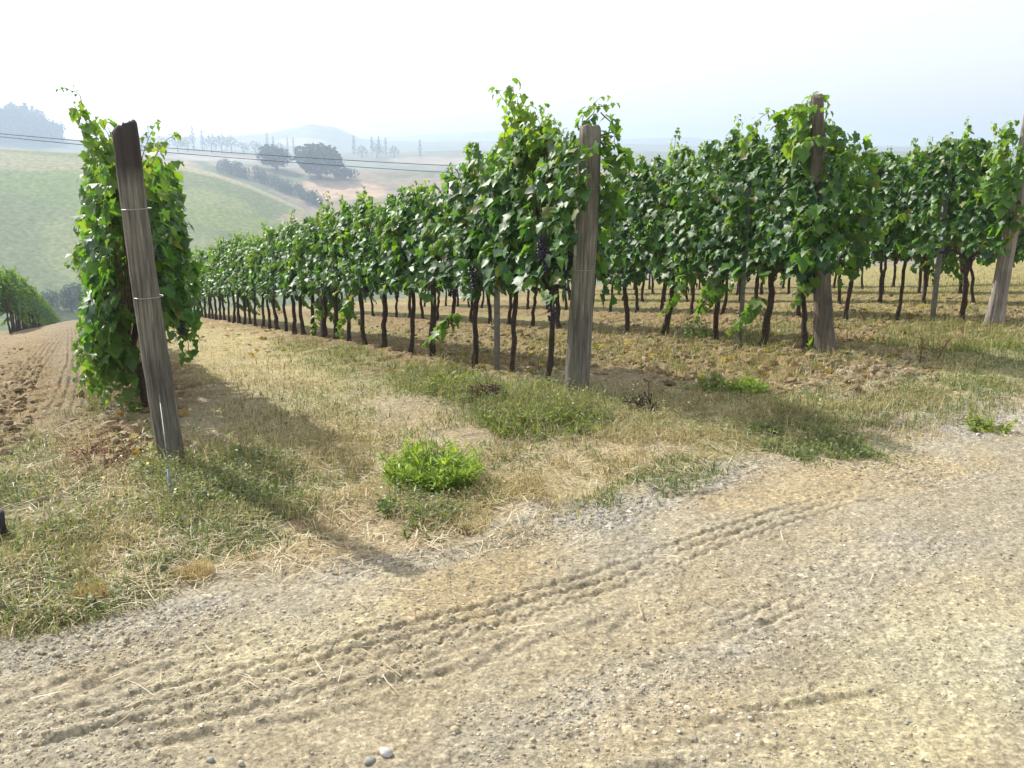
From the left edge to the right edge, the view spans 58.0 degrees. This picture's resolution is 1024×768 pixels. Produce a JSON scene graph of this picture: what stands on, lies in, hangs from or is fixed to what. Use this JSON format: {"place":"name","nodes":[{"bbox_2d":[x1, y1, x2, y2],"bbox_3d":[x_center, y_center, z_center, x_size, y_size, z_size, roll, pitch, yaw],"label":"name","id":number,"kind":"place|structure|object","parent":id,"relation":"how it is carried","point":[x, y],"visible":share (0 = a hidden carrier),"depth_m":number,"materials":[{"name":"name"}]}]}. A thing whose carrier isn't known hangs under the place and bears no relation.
{"place":"outdoors","nodes":[
{"label":"outdoors","id":0,"kind":"place"},
{"bbox_2d":[0,149,482,330],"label":"hillside","id":1,"kind":"structure","parent":0,"point":[40,204],"depth_m":230.54,"materials":[{"name":"green plant"}]},
{"bbox_2d":[42,288,60,307],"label":"valley bush","id":2,"kind":"object","parent":1,"relation":"on","point":[52,302],"visible":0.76,"depth_m":183.06,"materials":[{"name":"green plant"}]},
{"bbox_2d":[58,282,79,311],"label":"valley bush","id":3,"kind":"object","parent":1,"relation":"on","point":[68,297],"visible":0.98,"depth_m":182.63,"materials":[{"name":"green plant"}]},
{"bbox_2d":[0,138,1016,170],"bbox_3d":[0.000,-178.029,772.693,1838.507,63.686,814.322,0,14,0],"label":"hillside","id":4,"kind":"structure","parent":0,"point":[437,159],"depth_m":864.24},
{"bbox_2d":[0,101,65,142],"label":"distant wood","id":5,"kind":"object","parent":4,"relation":"on","point":[23,120],"visible":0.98,"depth_m":814.75,"materials":[{"name":"plant"}]},
{"bbox_2d":[0,259,1023,767],"bbox_3d":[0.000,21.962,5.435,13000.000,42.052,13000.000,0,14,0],"label":"ground","id":6,"kind":"structure","parent":0,"point":[526,663],"depth_m":3.50,"materials":[{"name":"soil"}]},
{"bbox_2d":[0,509,6,538],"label":"stump","id":7,"kind":"object","parent":6,"relation":"on","point":[2,521],"visible":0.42,"depth_m":4.09,"materials":[{"name":"grey wood"}]},
{"bbox_2d":[0,267,20,333],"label":"grapevine","id":8,"kind":"object","parent":6,"relation":"on","point":[14,299],"visible":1,"depth_m":30.14,"materials":[{"name":"green plant"}]},
{"bbox_2d":[0,281,20,332],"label":"grapevine","id":9,"kind":"object","parent":6,"relation":"on","point":[4,304],"visible":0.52,"depth_m":31.05,"materials":[{"name":"green plant"}]},
{"bbox_2d":[0,264,22,331],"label":"grapevine","id":10,"kind":"object","parent":6,"relation":"on","point":[11,274],"visible":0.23,"depth_m":31.84,"materials":[{"name":"green plant"}]},
{"bbox_2d":[9,273,32,330],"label":"grapevine","id":11,"kind":"object","parent":6,"relation":"on","point":[22,313],"visible":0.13,"depth_m":33.66,"materials":[{"name":"green plant"}]},
{"bbox_2d":[62,577,115,604],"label":"grass tuft","id":12,"kind":"object","parent":6,"relation":"on","point":[83,591],"visible":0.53,"depth_m":3.49,"materials":[{"name":"beige plant"}]},
{"bbox_2d":[70,225,133,374],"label":"grapevine","id":13,"kind":"object","parent":6,"relation":"on","point":[75,347],"visible":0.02,"depth_m":8.89,"materials":[{"name":"green plant"}]},
{"bbox_2d":[75,164,133,385],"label":"grapevine","id":14,"kind":"object","parent":6,"relation":"on","point":[80,349],"depth_m":8.10,"materials":[{"name":"green plant"}]},
{"bbox_2d":[65,424,148,466],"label":"red prunings","id":15,"kind":"object","parent":6,"relation":"on","point":[104,452],"visible":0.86,"depth_m":5.35,"materials":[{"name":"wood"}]},
{"bbox_2d":[113,249,133,371],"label":"grapevine","id":16,"kind":"object","parent":6,"relation":"on","point":[131,309],"visible":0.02,"depth_m":9.54,"materials":[{"name":"green plant"}]},
{"bbox_2d":[71,165,177,396],"bbox_3d":[-3.169,-0.796,7.522,0.902,2.058,1.288,-6,15,-24],"label":"grapevine","id":17,"kind":"object","parent":6,"relation":"on","point":[134,336],"visible":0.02,"depth_m":7.52,"materials":[{"name":"green plant"}]},
{"bbox_2d":[55,81,204,411],"bbox_3d":[-2.711,-0.887,6.615,0.975,2.514,1.684,-6,15,-24],"label":"grapevine","id":18,"kind":"object","parent":6,"relation":"on","point":[113,353],"visible":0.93,"depth_m":6.59,"materials":[{"name":"green plant"}]},
{"bbox_2d":[112,119,184,461],"bbox_3d":[-1.961,-0.389,5.037,0.232,2.030,0.153,0,14,0],"label":"end post","id":19,"kind":"object","parent":6,"relation":"on","point":[155,357],"visible":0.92,"depth_m":4.96,"materials":[{"name":"wood"}]},
{"bbox_2d":[159,394,171,493],"bbox_3d":[-1.818,0.360,4.860,0.023,0.488,0.613,-5,15,-21],"label":"anchor rod","id":20,"kind":"object","parent":19,"relation":"attached to","point":[169,476],"visible":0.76,"depth_m":4.63,"materials":[{"name":"grey metal"}]},
{"bbox_2d":[166,551,218,583],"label":"grass tuft","id":21,"kind":"object","parent":6,"relation":"on","point":[203,568],"visible":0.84,"depth_m":3.71,"materials":[{"name":"beige plant"}]},
{"bbox_2d":[193,245,227,318],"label":"grapevine","id":22,"kind":"object","parent":6,"relation":"on","point":[202,255],"visible":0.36,"depth_m":25.76,"materials":[{"name":"green plant"}]},
{"bbox_2d":[199,250,226,319],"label":"grapevine","id":23,"kind":"object","parent":6,"relation":"on","point":[208,294],"visible":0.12,"depth_m":25.38,"materials":[{"name":"green plant"}]},
{"bbox_2d":[201,253,228,319],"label":"grapevine","id":24,"kind":"object","parent":6,"relation":"on","point":[209,292],"visible":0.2,"depth_m":24.59,"materials":[{"name":"green plant"}]},
{"bbox_2d":[205,244,229,319],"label":"grapevine","id":25,"kind":"object","parent":6,"relation":"on","point":[212,291],"visible":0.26,"depth_m":23.94,"materials":[{"name":"green plant"}]},
{"bbox_2d":[209,233,235,322],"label":"grapevine","id":26,"kind":"object","parent":6,"relation":"on","point":[216,271],"visible":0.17,"depth_m":22.45,"materials":[{"name":"green plant"}]},
{"bbox_2d":[204,236,247,321],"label":"grapevine","id":27,"kind":"object","parent":6,"relation":"on","point":[214,251],"visible":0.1,"depth_m":23.19,"materials":[{"name":"green plant"}]},
{"bbox_2d":[0,133,465,173],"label":"power line","id":28,"kind":"object","parent":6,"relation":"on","point":[241,153],"visible":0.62,"depth_m":65.35,"materials":[{"name":"grey metal"}]},
{"bbox_2d":[218,236,260,323],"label":"grapevine","id":29,"kind":"object","parent":6,"relation":"on","point":[223,264],"visible":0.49,"depth_m":21.72,"materials":[{"name":"green plant"}]},
{"bbox_2d":[221,231,260,324],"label":"grapevine","id":30,"kind":"object","parent":6,"relation":"on","point":[231,247],"visible":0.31,"depth_m":20.94,"materials":[{"name":"green plant"}]},
{"bbox_2d":[226,234,264,323],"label":"grapevine","id":31,"kind":"object","parent":6,"relation":"on","point":[234,275],"visible":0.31,"depth_m":20.31,"materials":[{"name":"green plant"}]},
{"bbox_2d":[229,228,265,325],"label":"grapevine","id":32,"kind":"object","parent":6,"relation":"on","point":[240,274],"visible":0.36,"depth_m":19.58,"materials":[{"name":"green plant"}]},
{"bbox_2d":[237,233,281,327],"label":"grapevine","id":33,"kind":"object","parent":6,"relation":"on","point":[247,253],"visible":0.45,"depth_m":18.84,"materials":[{"name":"green plant"}]},
{"bbox_2d":[241,223,279,328],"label":"grapevine","id":34,"kind":"object","parent":6,"relation":"on","point":[253,247],"visible":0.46,"depth_m":18.02,"materials":[{"name":"green plant"}]},
{"bbox_2d":[244,226,279,329],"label":"grapevine","id":35,"kind":"object","parent":6,"relation":"on","point":[252,257],"visible":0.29,"depth_m":17.40,"materials":[{"name":"green plant"}]},
{"bbox_2d":[259,221,309,331],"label":"grapevine","id":36,"kind":"object","parent":6,"relation":"on","point":[269,234],"visible":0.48,"depth_m":16.45,"materials":[{"name":"green plant"}]},
{"bbox_2d":[267,221,309,334],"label":"grapevine","id":37,"kind":"object","parent":6,"relation":"on","point":[272,284],"visible":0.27,"depth_m":16.00,"materials":[{"name":"green plant"}]},
{"bbox_2d":[267,208,315,334],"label":"grapevine","id":38,"kind":"object","parent":6,"relation":"on","point":[286,281],"visible":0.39,"depth_m":15.27,"materials":[{"name":"green plant"}]},
{"bbox_2d":[282,209,342,335],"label":"grapevine","id":39,"kind":"object","parent":6,"relation":"on","point":[293,256],"visible":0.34,"depth_m":14.68,"materials":[{"name":"green plant"}]},
{"bbox_2d":[292,207,359,336],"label":"grapevine","id":40,"kind":"object","parent":6,"relation":"on","point":[310,256],"visible":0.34,"depth_m":13.82,"materials":[{"name":"green plant"}]},
{"bbox_2d":[290,198,363,338],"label":"grapevine","id":41,"kind":"object","parent":6,"relation":"on","point":[304,243],"visible":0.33,"depth_m":13.24,"materials":[{"name":"green plant"}]},
{"bbox_2d":[310,191,380,340],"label":"grapevine","id":42,"kind":"object","parent":6,"relation":"on","point":[330,218],"visible":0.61,"depth_m":12.60,"materials":[{"name":"green plant"}]},
{"bbox_2d":[325,187,398,344],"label":"grapevine","id":43,"kind":"object","parent":6,"relation":"on","point":[347,309],"visible":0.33,"depth_m":11.75,"materials":[{"name":"green plant"}]},
{"bbox_2d":[333,194,418,347],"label":"grapevine","id":44,"kind":"object","parent":6,"relation":"on","point":[362,267],"visible":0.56,"depth_m":11.04,"materials":[{"name":"green plant"}]},
{"bbox_2d":[374,488,406,518],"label":"weed plant","id":45,"kind":"object","parent":6,"relation":"on","point":[385,503],"visible":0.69,"depth_m":4.38,"materials":[{"name":"green plant"}]},
{"bbox_2d":[367,180,446,352],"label":"grapevine","id":46,"kind":"object","parent":6,"relation":"on","point":[384,215],"visible":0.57,"depth_m":10.18,"materials":[{"name":"green plant"}]},
{"bbox_2d":[382,183,480,356],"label":"grapevine","id":47,"kind":"object","parent":6,"relation":"on","point":[414,235],"visible":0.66,"depth_m":9.51,"materials":[{"name":"green plant"}]},
{"bbox_2d":[376,427,486,495],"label":"green bush","id":48,"kind":"object","parent":6,"relation":"on","point":[455,477],"visible":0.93,"depth_m":4.74,"materials":[{"name":"green plant"}]},
{"bbox_2d":[400,506,464,541],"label":"weed plant","id":49,"kind":"object","parent":6,"relation":"on","point":[411,522],"visible":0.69,"depth_m":4.18,"materials":[{"name":"green plant"}]},
{"bbox_2d":[420,365,489,395],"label":"weed plant","id":50,"kind":"object","parent":6,"relation":"on","point":[442,377],"visible":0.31,"depth_m":7.11,"materials":[{"name":"green plant"}]},
{"bbox_2d":[455,512,491,534],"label":"grass tuft","id":51,"kind":"object","parent":6,"relation":"on","point":[466,527],"visible":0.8,"depth_m":4.20,"materials":[{"name":"beige plant"}]},
{"bbox_2d":[422,137,532,368],"bbox_3d":[-0.381,-1.161,8.513,0.923,2.232,1.346,-10,17,-35],"label":"grapevine","id":52,"kind":"object","parent":6,"relation":"on","point":[447,235],"visible":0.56,"depth_m":8.41,"materials":[{"name":"green plant"}]},
{"bbox_2d":[460,376,508,402],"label":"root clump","id":53,"kind":"object","parent":6,"relation":"on","point":[489,388],"visible":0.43,"depth_m":6.63,"materials":[{"name":"plant"}]},
{"bbox_2d":[494,246,499,370],"bbox_3d":[-0.118,-0.897,8.140,0.088,1.901,0.055,0,14,0],"label":"stake","id":54,"kind":"object","parent":6,"relation":"on","point":[497,329],"visible":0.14,"depth_m":8.22,"materials":[{"name":"grey wood"}]},
{"bbox_2d":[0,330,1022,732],"bbox_3d":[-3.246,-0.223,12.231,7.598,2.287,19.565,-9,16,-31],"label":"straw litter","id":55,"kind":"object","parent":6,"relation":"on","point":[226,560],"visible":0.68,"depth_m":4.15,"materials":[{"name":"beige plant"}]},
{"bbox_2d":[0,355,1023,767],"bbox_3d":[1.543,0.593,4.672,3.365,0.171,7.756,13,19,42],"label":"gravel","id":56,"kind":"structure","parent":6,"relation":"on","point":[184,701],"depth_m":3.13,"materials":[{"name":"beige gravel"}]},
{"bbox_2d":[0,318,1023,636],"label":"weeds","id":57,"kind":"object","parent":6,"relation":"on","point":[144,468],"visible":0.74,"depth_m":5.00,"materials":[{"name":"green plant"}]},
{"bbox_2d":[0,354,1023,622],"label":"dry stalks","id":58,"kind":"object","parent":6,"relation":"on","point":[610,430],"visible":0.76,"depth_m":5.29,"materials":[{"name":"beige plant"}]},
{"bbox_2d":[0,292,1023,482],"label":"clods","id":59,"kind":"object","parent":6,"relation":"on","point":[8,422],"visible":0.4,"depth_m":7.90,"materials":[{"name":"soil"}]},
{"bbox_2d":[450,98,576,373],"bbox_3d":[-0.007,-1.166,7.777,0.770,2.396,1.258,-6,15,-24],"label":"grapevine","id":60,"kind":"object","parent":6,"relation":"on","point":[478,228],"visible":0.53,"depth_m":7.68,"materials":[{"name":"green plant"}]},
{"bbox_2d":[524,209,537,327],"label":"grapevine","id":61,"kind":"object","parent":6,"relation":"on","point":[533,312],"visible":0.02,"depth_m":13.87,"materials":[{"name":"brown plant"}]},
{"bbox_2d":[478,394,605,440],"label":"weed plant","id":62,"kind":"object","parent":6,"relation":"on","point":[545,421],"visible":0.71,"depth_m":5.79,"materials":[{"name":"green plant"}]},
{"bbox_2d":[528,175,574,328],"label":"grapevine","id":63,"kind":"object","parent":6,"relation":"on","point":[557,323],"visible":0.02,"depth_m":13.10,"materials":[{"name":"brown plant"}]},
{"bbox_2d":[81,262,1023,494],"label":"tall grass","id":64,"kind":"structure","parent":6,"relation":"on","point":[895,340],"depth_m":8.36,"materials":[{"name":"plant"}]},
{"bbox_2d":[482,78,634,381],"bbox_3d":[0.405,-1.087,7.050,0.896,2.450,1.606,-6,15,-24],"label":"grapevine","id":65,"kind":"object","parent":6,"relation":"on","point":[555,235],"visible":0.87,"depth_m":6.90,"materials":[{"name":"green plant"}]},
{"bbox_2d":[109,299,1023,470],"bbox_3d":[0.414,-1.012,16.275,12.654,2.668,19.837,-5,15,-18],"label":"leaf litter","id":66,"kind":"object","parent":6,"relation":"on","point":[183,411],"visible":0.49,"depth_m":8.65,"materials":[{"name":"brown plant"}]},
{"bbox_2d":[565,124,612,392],"bbox_3d":[0.553,-0.817,6.769,0.322,2.097,0.187,0,14,0],"label":"end post","id":67,"kind":"object","parent":6,"relation":"on","point":[579,343],"visible":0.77,"depth_m":6.71,"materials":[{"name":"wood"}]},
{"bbox_2d":[563,163,631,331],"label":"grapevine","id":68,"kind":"object","parent":6,"relation":"on","point":[602,279],"visible":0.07,"depth_m":11.94,"materials":[{"name":"green plant"}]},
{"bbox_2d":[595,152,671,334],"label":"grapevine","id":69,"kind":"object","parent":6,"relation":"on","point":[620,280],"visible":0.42,"depth_m":11.06,"materials":[{"name":"green plant"}]},
{"bbox_2d":[614,191,656,312],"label":"grapevine","id":70,"kind":"object","parent":6,"relation":"on","point":[637,299],"visible":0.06,"depth_m":16.56,"materials":[{"name":"green plant"}]},
{"bbox_2d":[621,382,658,412],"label":"grass tuft","id":71,"kind":"object","parent":6,"relation":"on","point":[643,403],"visible":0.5,"depth_m":6.25,"materials":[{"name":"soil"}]},
{"bbox_2d":[637,194,694,311],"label":"grapevine","id":72,"kind":"object","parent":6,"relation":"on","point":[663,291],"visible":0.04,"depth_m":15.72,"materials":[{"name":"green plant"}]},
{"bbox_2d":[619,127,719,335],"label":"grapevine","id":73,"kind":"object","parent":6,"relation":"on","point":[670,210],"visible":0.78,"depth_m":10.41,"materials":[{"name":"green plant"}]},
{"bbox_2d":[657,175,718,315],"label":"grapevine","id":74,"kind":"object","parent":6,"relation":"on","point":[691,311],"visible":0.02,"depth_m":15.00,"materials":[{"name":"green plant"}]},
{"bbox_2d":[679,316,718,338],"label":"weed plant","id":75,"kind":"object","parent":6,"relation":"on","point":[705,330],"visible":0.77,"depth_m":10.19,"materials":[{"name":"green plant"}]},
{"bbox_2d":[682,371,737,392],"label":"weed plant","id":76,"kind":"object","parent":6,"relation":"on","point":[714,378],"visible":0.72,"depth_m":6.82,"materials":[{"name":"green plant"}]},
{"bbox_2d":[658,114,781,340],"bbox_3d":[2.126,-1.546,9.650,0.988,2.428,1.297,-6,15,-24],"label":"grapevine","id":77,"kind":"object","parent":6,"relation":"on","point":[713,294],"visible":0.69,"depth_m":9.52,"materials":[{"name":"green plant"}]},
{"bbox_2d":[690,173,757,314],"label":"grapevine","id":78,"kind":"object","parent":6,"relation":"on","point":[722,311],"depth_m":14.31,"materials":[{"name":"green plant"}]},
{"bbox_2d":[737,165,752,343],"bbox_3d":[2.355,-1.215,9.367,0.048,1.950,0.053,6,15,23],"label":"stake","id":79,"kind":"object","parent":6,"relation":"on","point":[743,275],"visible":0.38,"depth_m":9.38,"materials":[{"name":"grey wood"}]},
{"bbox_2d":[730,375,768,394],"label":"weed plant","id":80,"kind":"object","parent":6,"relation":"on","point":[752,386],"visible":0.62,"depth_m":6.73,"materials":[{"name":"green plant"}]},
{"bbox_2d":[728,177,793,298],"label":"grapevine","id":81,"kind":"object","parent":6,"relation":"on","point":[736,278],"visible":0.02,"depth_m":13.56,"materials":[{"name":"green plant"}]},
{"bbox_2d":[707,117,837,346],"bbox_3d":[2.465,-1.424,8.943,1.045,2.357,1.288,-6,15,-24],"label":"grapevine","id":82,"kind":"object","parent":6,"relation":"on","point":[761,156],"visible":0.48,"depth_m":8.92,"materials":[{"name":"green plant"}]},
{"bbox_2d":[731,91,886,349],"bbox_3d":[2.670,-1.387,8.377,1.116,2.419,1.118,-6,15,-24],"label":"grapevine","id":83,"kind":"object","parent":6,"relation":"on","point":[807,262],"visible":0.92,"depth_m":8.12,"materials":[{"name":"green plant"}]},
{"bbox_2d":[810,93,837,354],"bbox_3d":[2.791,-1.310,8.241,0.429,2.457,0.238,0,14,0],"label":"end post","id":84,"kind":"object","parent":6,"relation":"on","point":[823,329],"visible":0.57,"depth_m":8.29,"materials":[{"name":"wood"}]},
{"bbox_2d":[802,141,906,319],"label":"grapevine","id":85,"kind":"object","parent":6,"relation":"on","point":[846,250],"visible":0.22,"depth_m":11.55,"materials":[{"name":"green plant"}]},
{"bbox_2d":[848,146,918,303],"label":"grapevine","id":86,"kind":"object","parent":6,"relation":"on","point":[880,297],"visible":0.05,"depth_m":14.69,"materials":[{"name":"green plant"}]},
{"bbox_2d":[844,132,963,322],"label":"grapevine","id":87,"kind":"object","parent":6,"relation":"on","point":[891,220],"visible":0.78,"depth_m":10.90,"materials":[{"name":"green plant"}]},
{"bbox_2d":[914,189,959,293],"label":"grapevine","id":88,"kind":"object","parent":6,"relation":"on","point":[919,281],"depth_m":17.20,"materials":[{"name":"green plant"}]},
{"bbox_2d":[901,136,974,303],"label":"grapevine","id":89,"kind":"object","parent":6,"relation":"on","point":[928,271],"visible":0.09,"depth_m":13.85,"materials":[{"name":"green plant"}]},
{"bbox_2d":[930,164,951,320],"bbox_3d":[4.929,-1.544,10.645,0.070,2.000,0.062,-6,15,-23],"label":"stake","id":90,"kind":"object","parent":6,"relation":"on","point":[937,276],"visible":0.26,"depth_m":10.68,"materials":[{"name":"grey wood"}]},
{"bbox_2d":[907,116,1023,322],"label":"grapevine","id":91,"kind":"object","parent":6,"relation":"on","point":[992,203],"visible":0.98,"depth_m":10.04,"materials":[{"name":"green plant"}]},
{"bbox_2d":[934,146,1023,303],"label":"grapevine","id":92,"kind":"object","parent":6,"relation":"on","point":[972,272],"visible":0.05,"depth_m":13.17,"materials":[{"name":"green plant"}]},
{"bbox_2d":[951,338,1022,351],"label":"weed plant","id":93,"kind":"object","parent":6,"relation":"on","point":[999,347],"visible":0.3,"depth_m":8.33,"materials":[{"name":"green plant"}]},
{"bbox_2d":[961,406,1018,433],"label":"weed plant","id":94,"kind":"object","parent":6,"relation":"on","point":[984,426],"visible":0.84,"depth_m":5.66,"materials":[{"name":"green plant"}]},
{"bbox_2d":[983,115,1023,324],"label":"end post","id":95,"kind":"object","parent":6,"relation":"on","point":[997,304],"visible":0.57,"depth_m":9.91,"materials":[{"name":"grey wood"}]},
{"bbox_2d":[989,156,1023,258],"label":"grapevine","id":96,"kind":"object","parent":6,"relation":"on","point":[1019,250],"visible":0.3,"depth_m":12.34,"materials":[{"name":"green plant"}]},
{"bbox_2d":[0,269,1023,635],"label":"dry grass","id":97,"kind":"structure","parent":0,"point":[526,487],"depth_m":5.48,"materials":[{"name":"beige plant"}]},
{"bbox_2d":[0,271,1023,640],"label":"green grass","id":98,"kind":"structure","parent":0,"point":[788,449],"depth_m":5.07,"materials":[{"name":"plant"}]},
{"bbox_2d":[0,148,1023,281],"bbox_3d":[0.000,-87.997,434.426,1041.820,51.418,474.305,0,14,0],"label":"hillside","id":99,"kind":"structure","parent":0,"point":[380,185],"depth_m":487.17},
{"bbox_2d":[256,144,292,169],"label":"broad tree","id":100,"kind":"object","parent":99,"relation":"on","point":[266,150],"visible":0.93,"depth_m":507.83,"materials":[{"name":"green plant"}]},
{"bbox_2d":[292,142,344,177],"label":"broad tree","id":101,"kind":"object","parent":99,"relation":"on","point":[312,151],"visible":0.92,"depth_m":491.97,"materials":[{"name":"green plant"}]},
{"bbox_2d":[333,167,359,179],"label":"broad tree","id":102,"kind":"object","parent":99,"relation":"on","point":[342,173],"visible":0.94,"depth_m":499.24,"materials":[{"name":"green plant"}]},
{"bbox_2d":[0,0,1023,145],"label":"sky","id":103,"kind":"structure","parent":0,"point":[897,72],"materials":[{"name":"white"}]},
{"bbox_2d":[140,124,1016,152],"bbox_3d":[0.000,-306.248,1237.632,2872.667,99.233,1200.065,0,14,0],"label":"hillside","id":104,"kind":"structure","parent":0,"point":[340,140],"depth_m":1420.19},
{"bbox_2d":[362,130,1014,147],"bbox_3d":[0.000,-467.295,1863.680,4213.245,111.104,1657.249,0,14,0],"label":"hillside","id":105,"kind":"structure","parent":0,"point":[482,136],"depth_m":2201.82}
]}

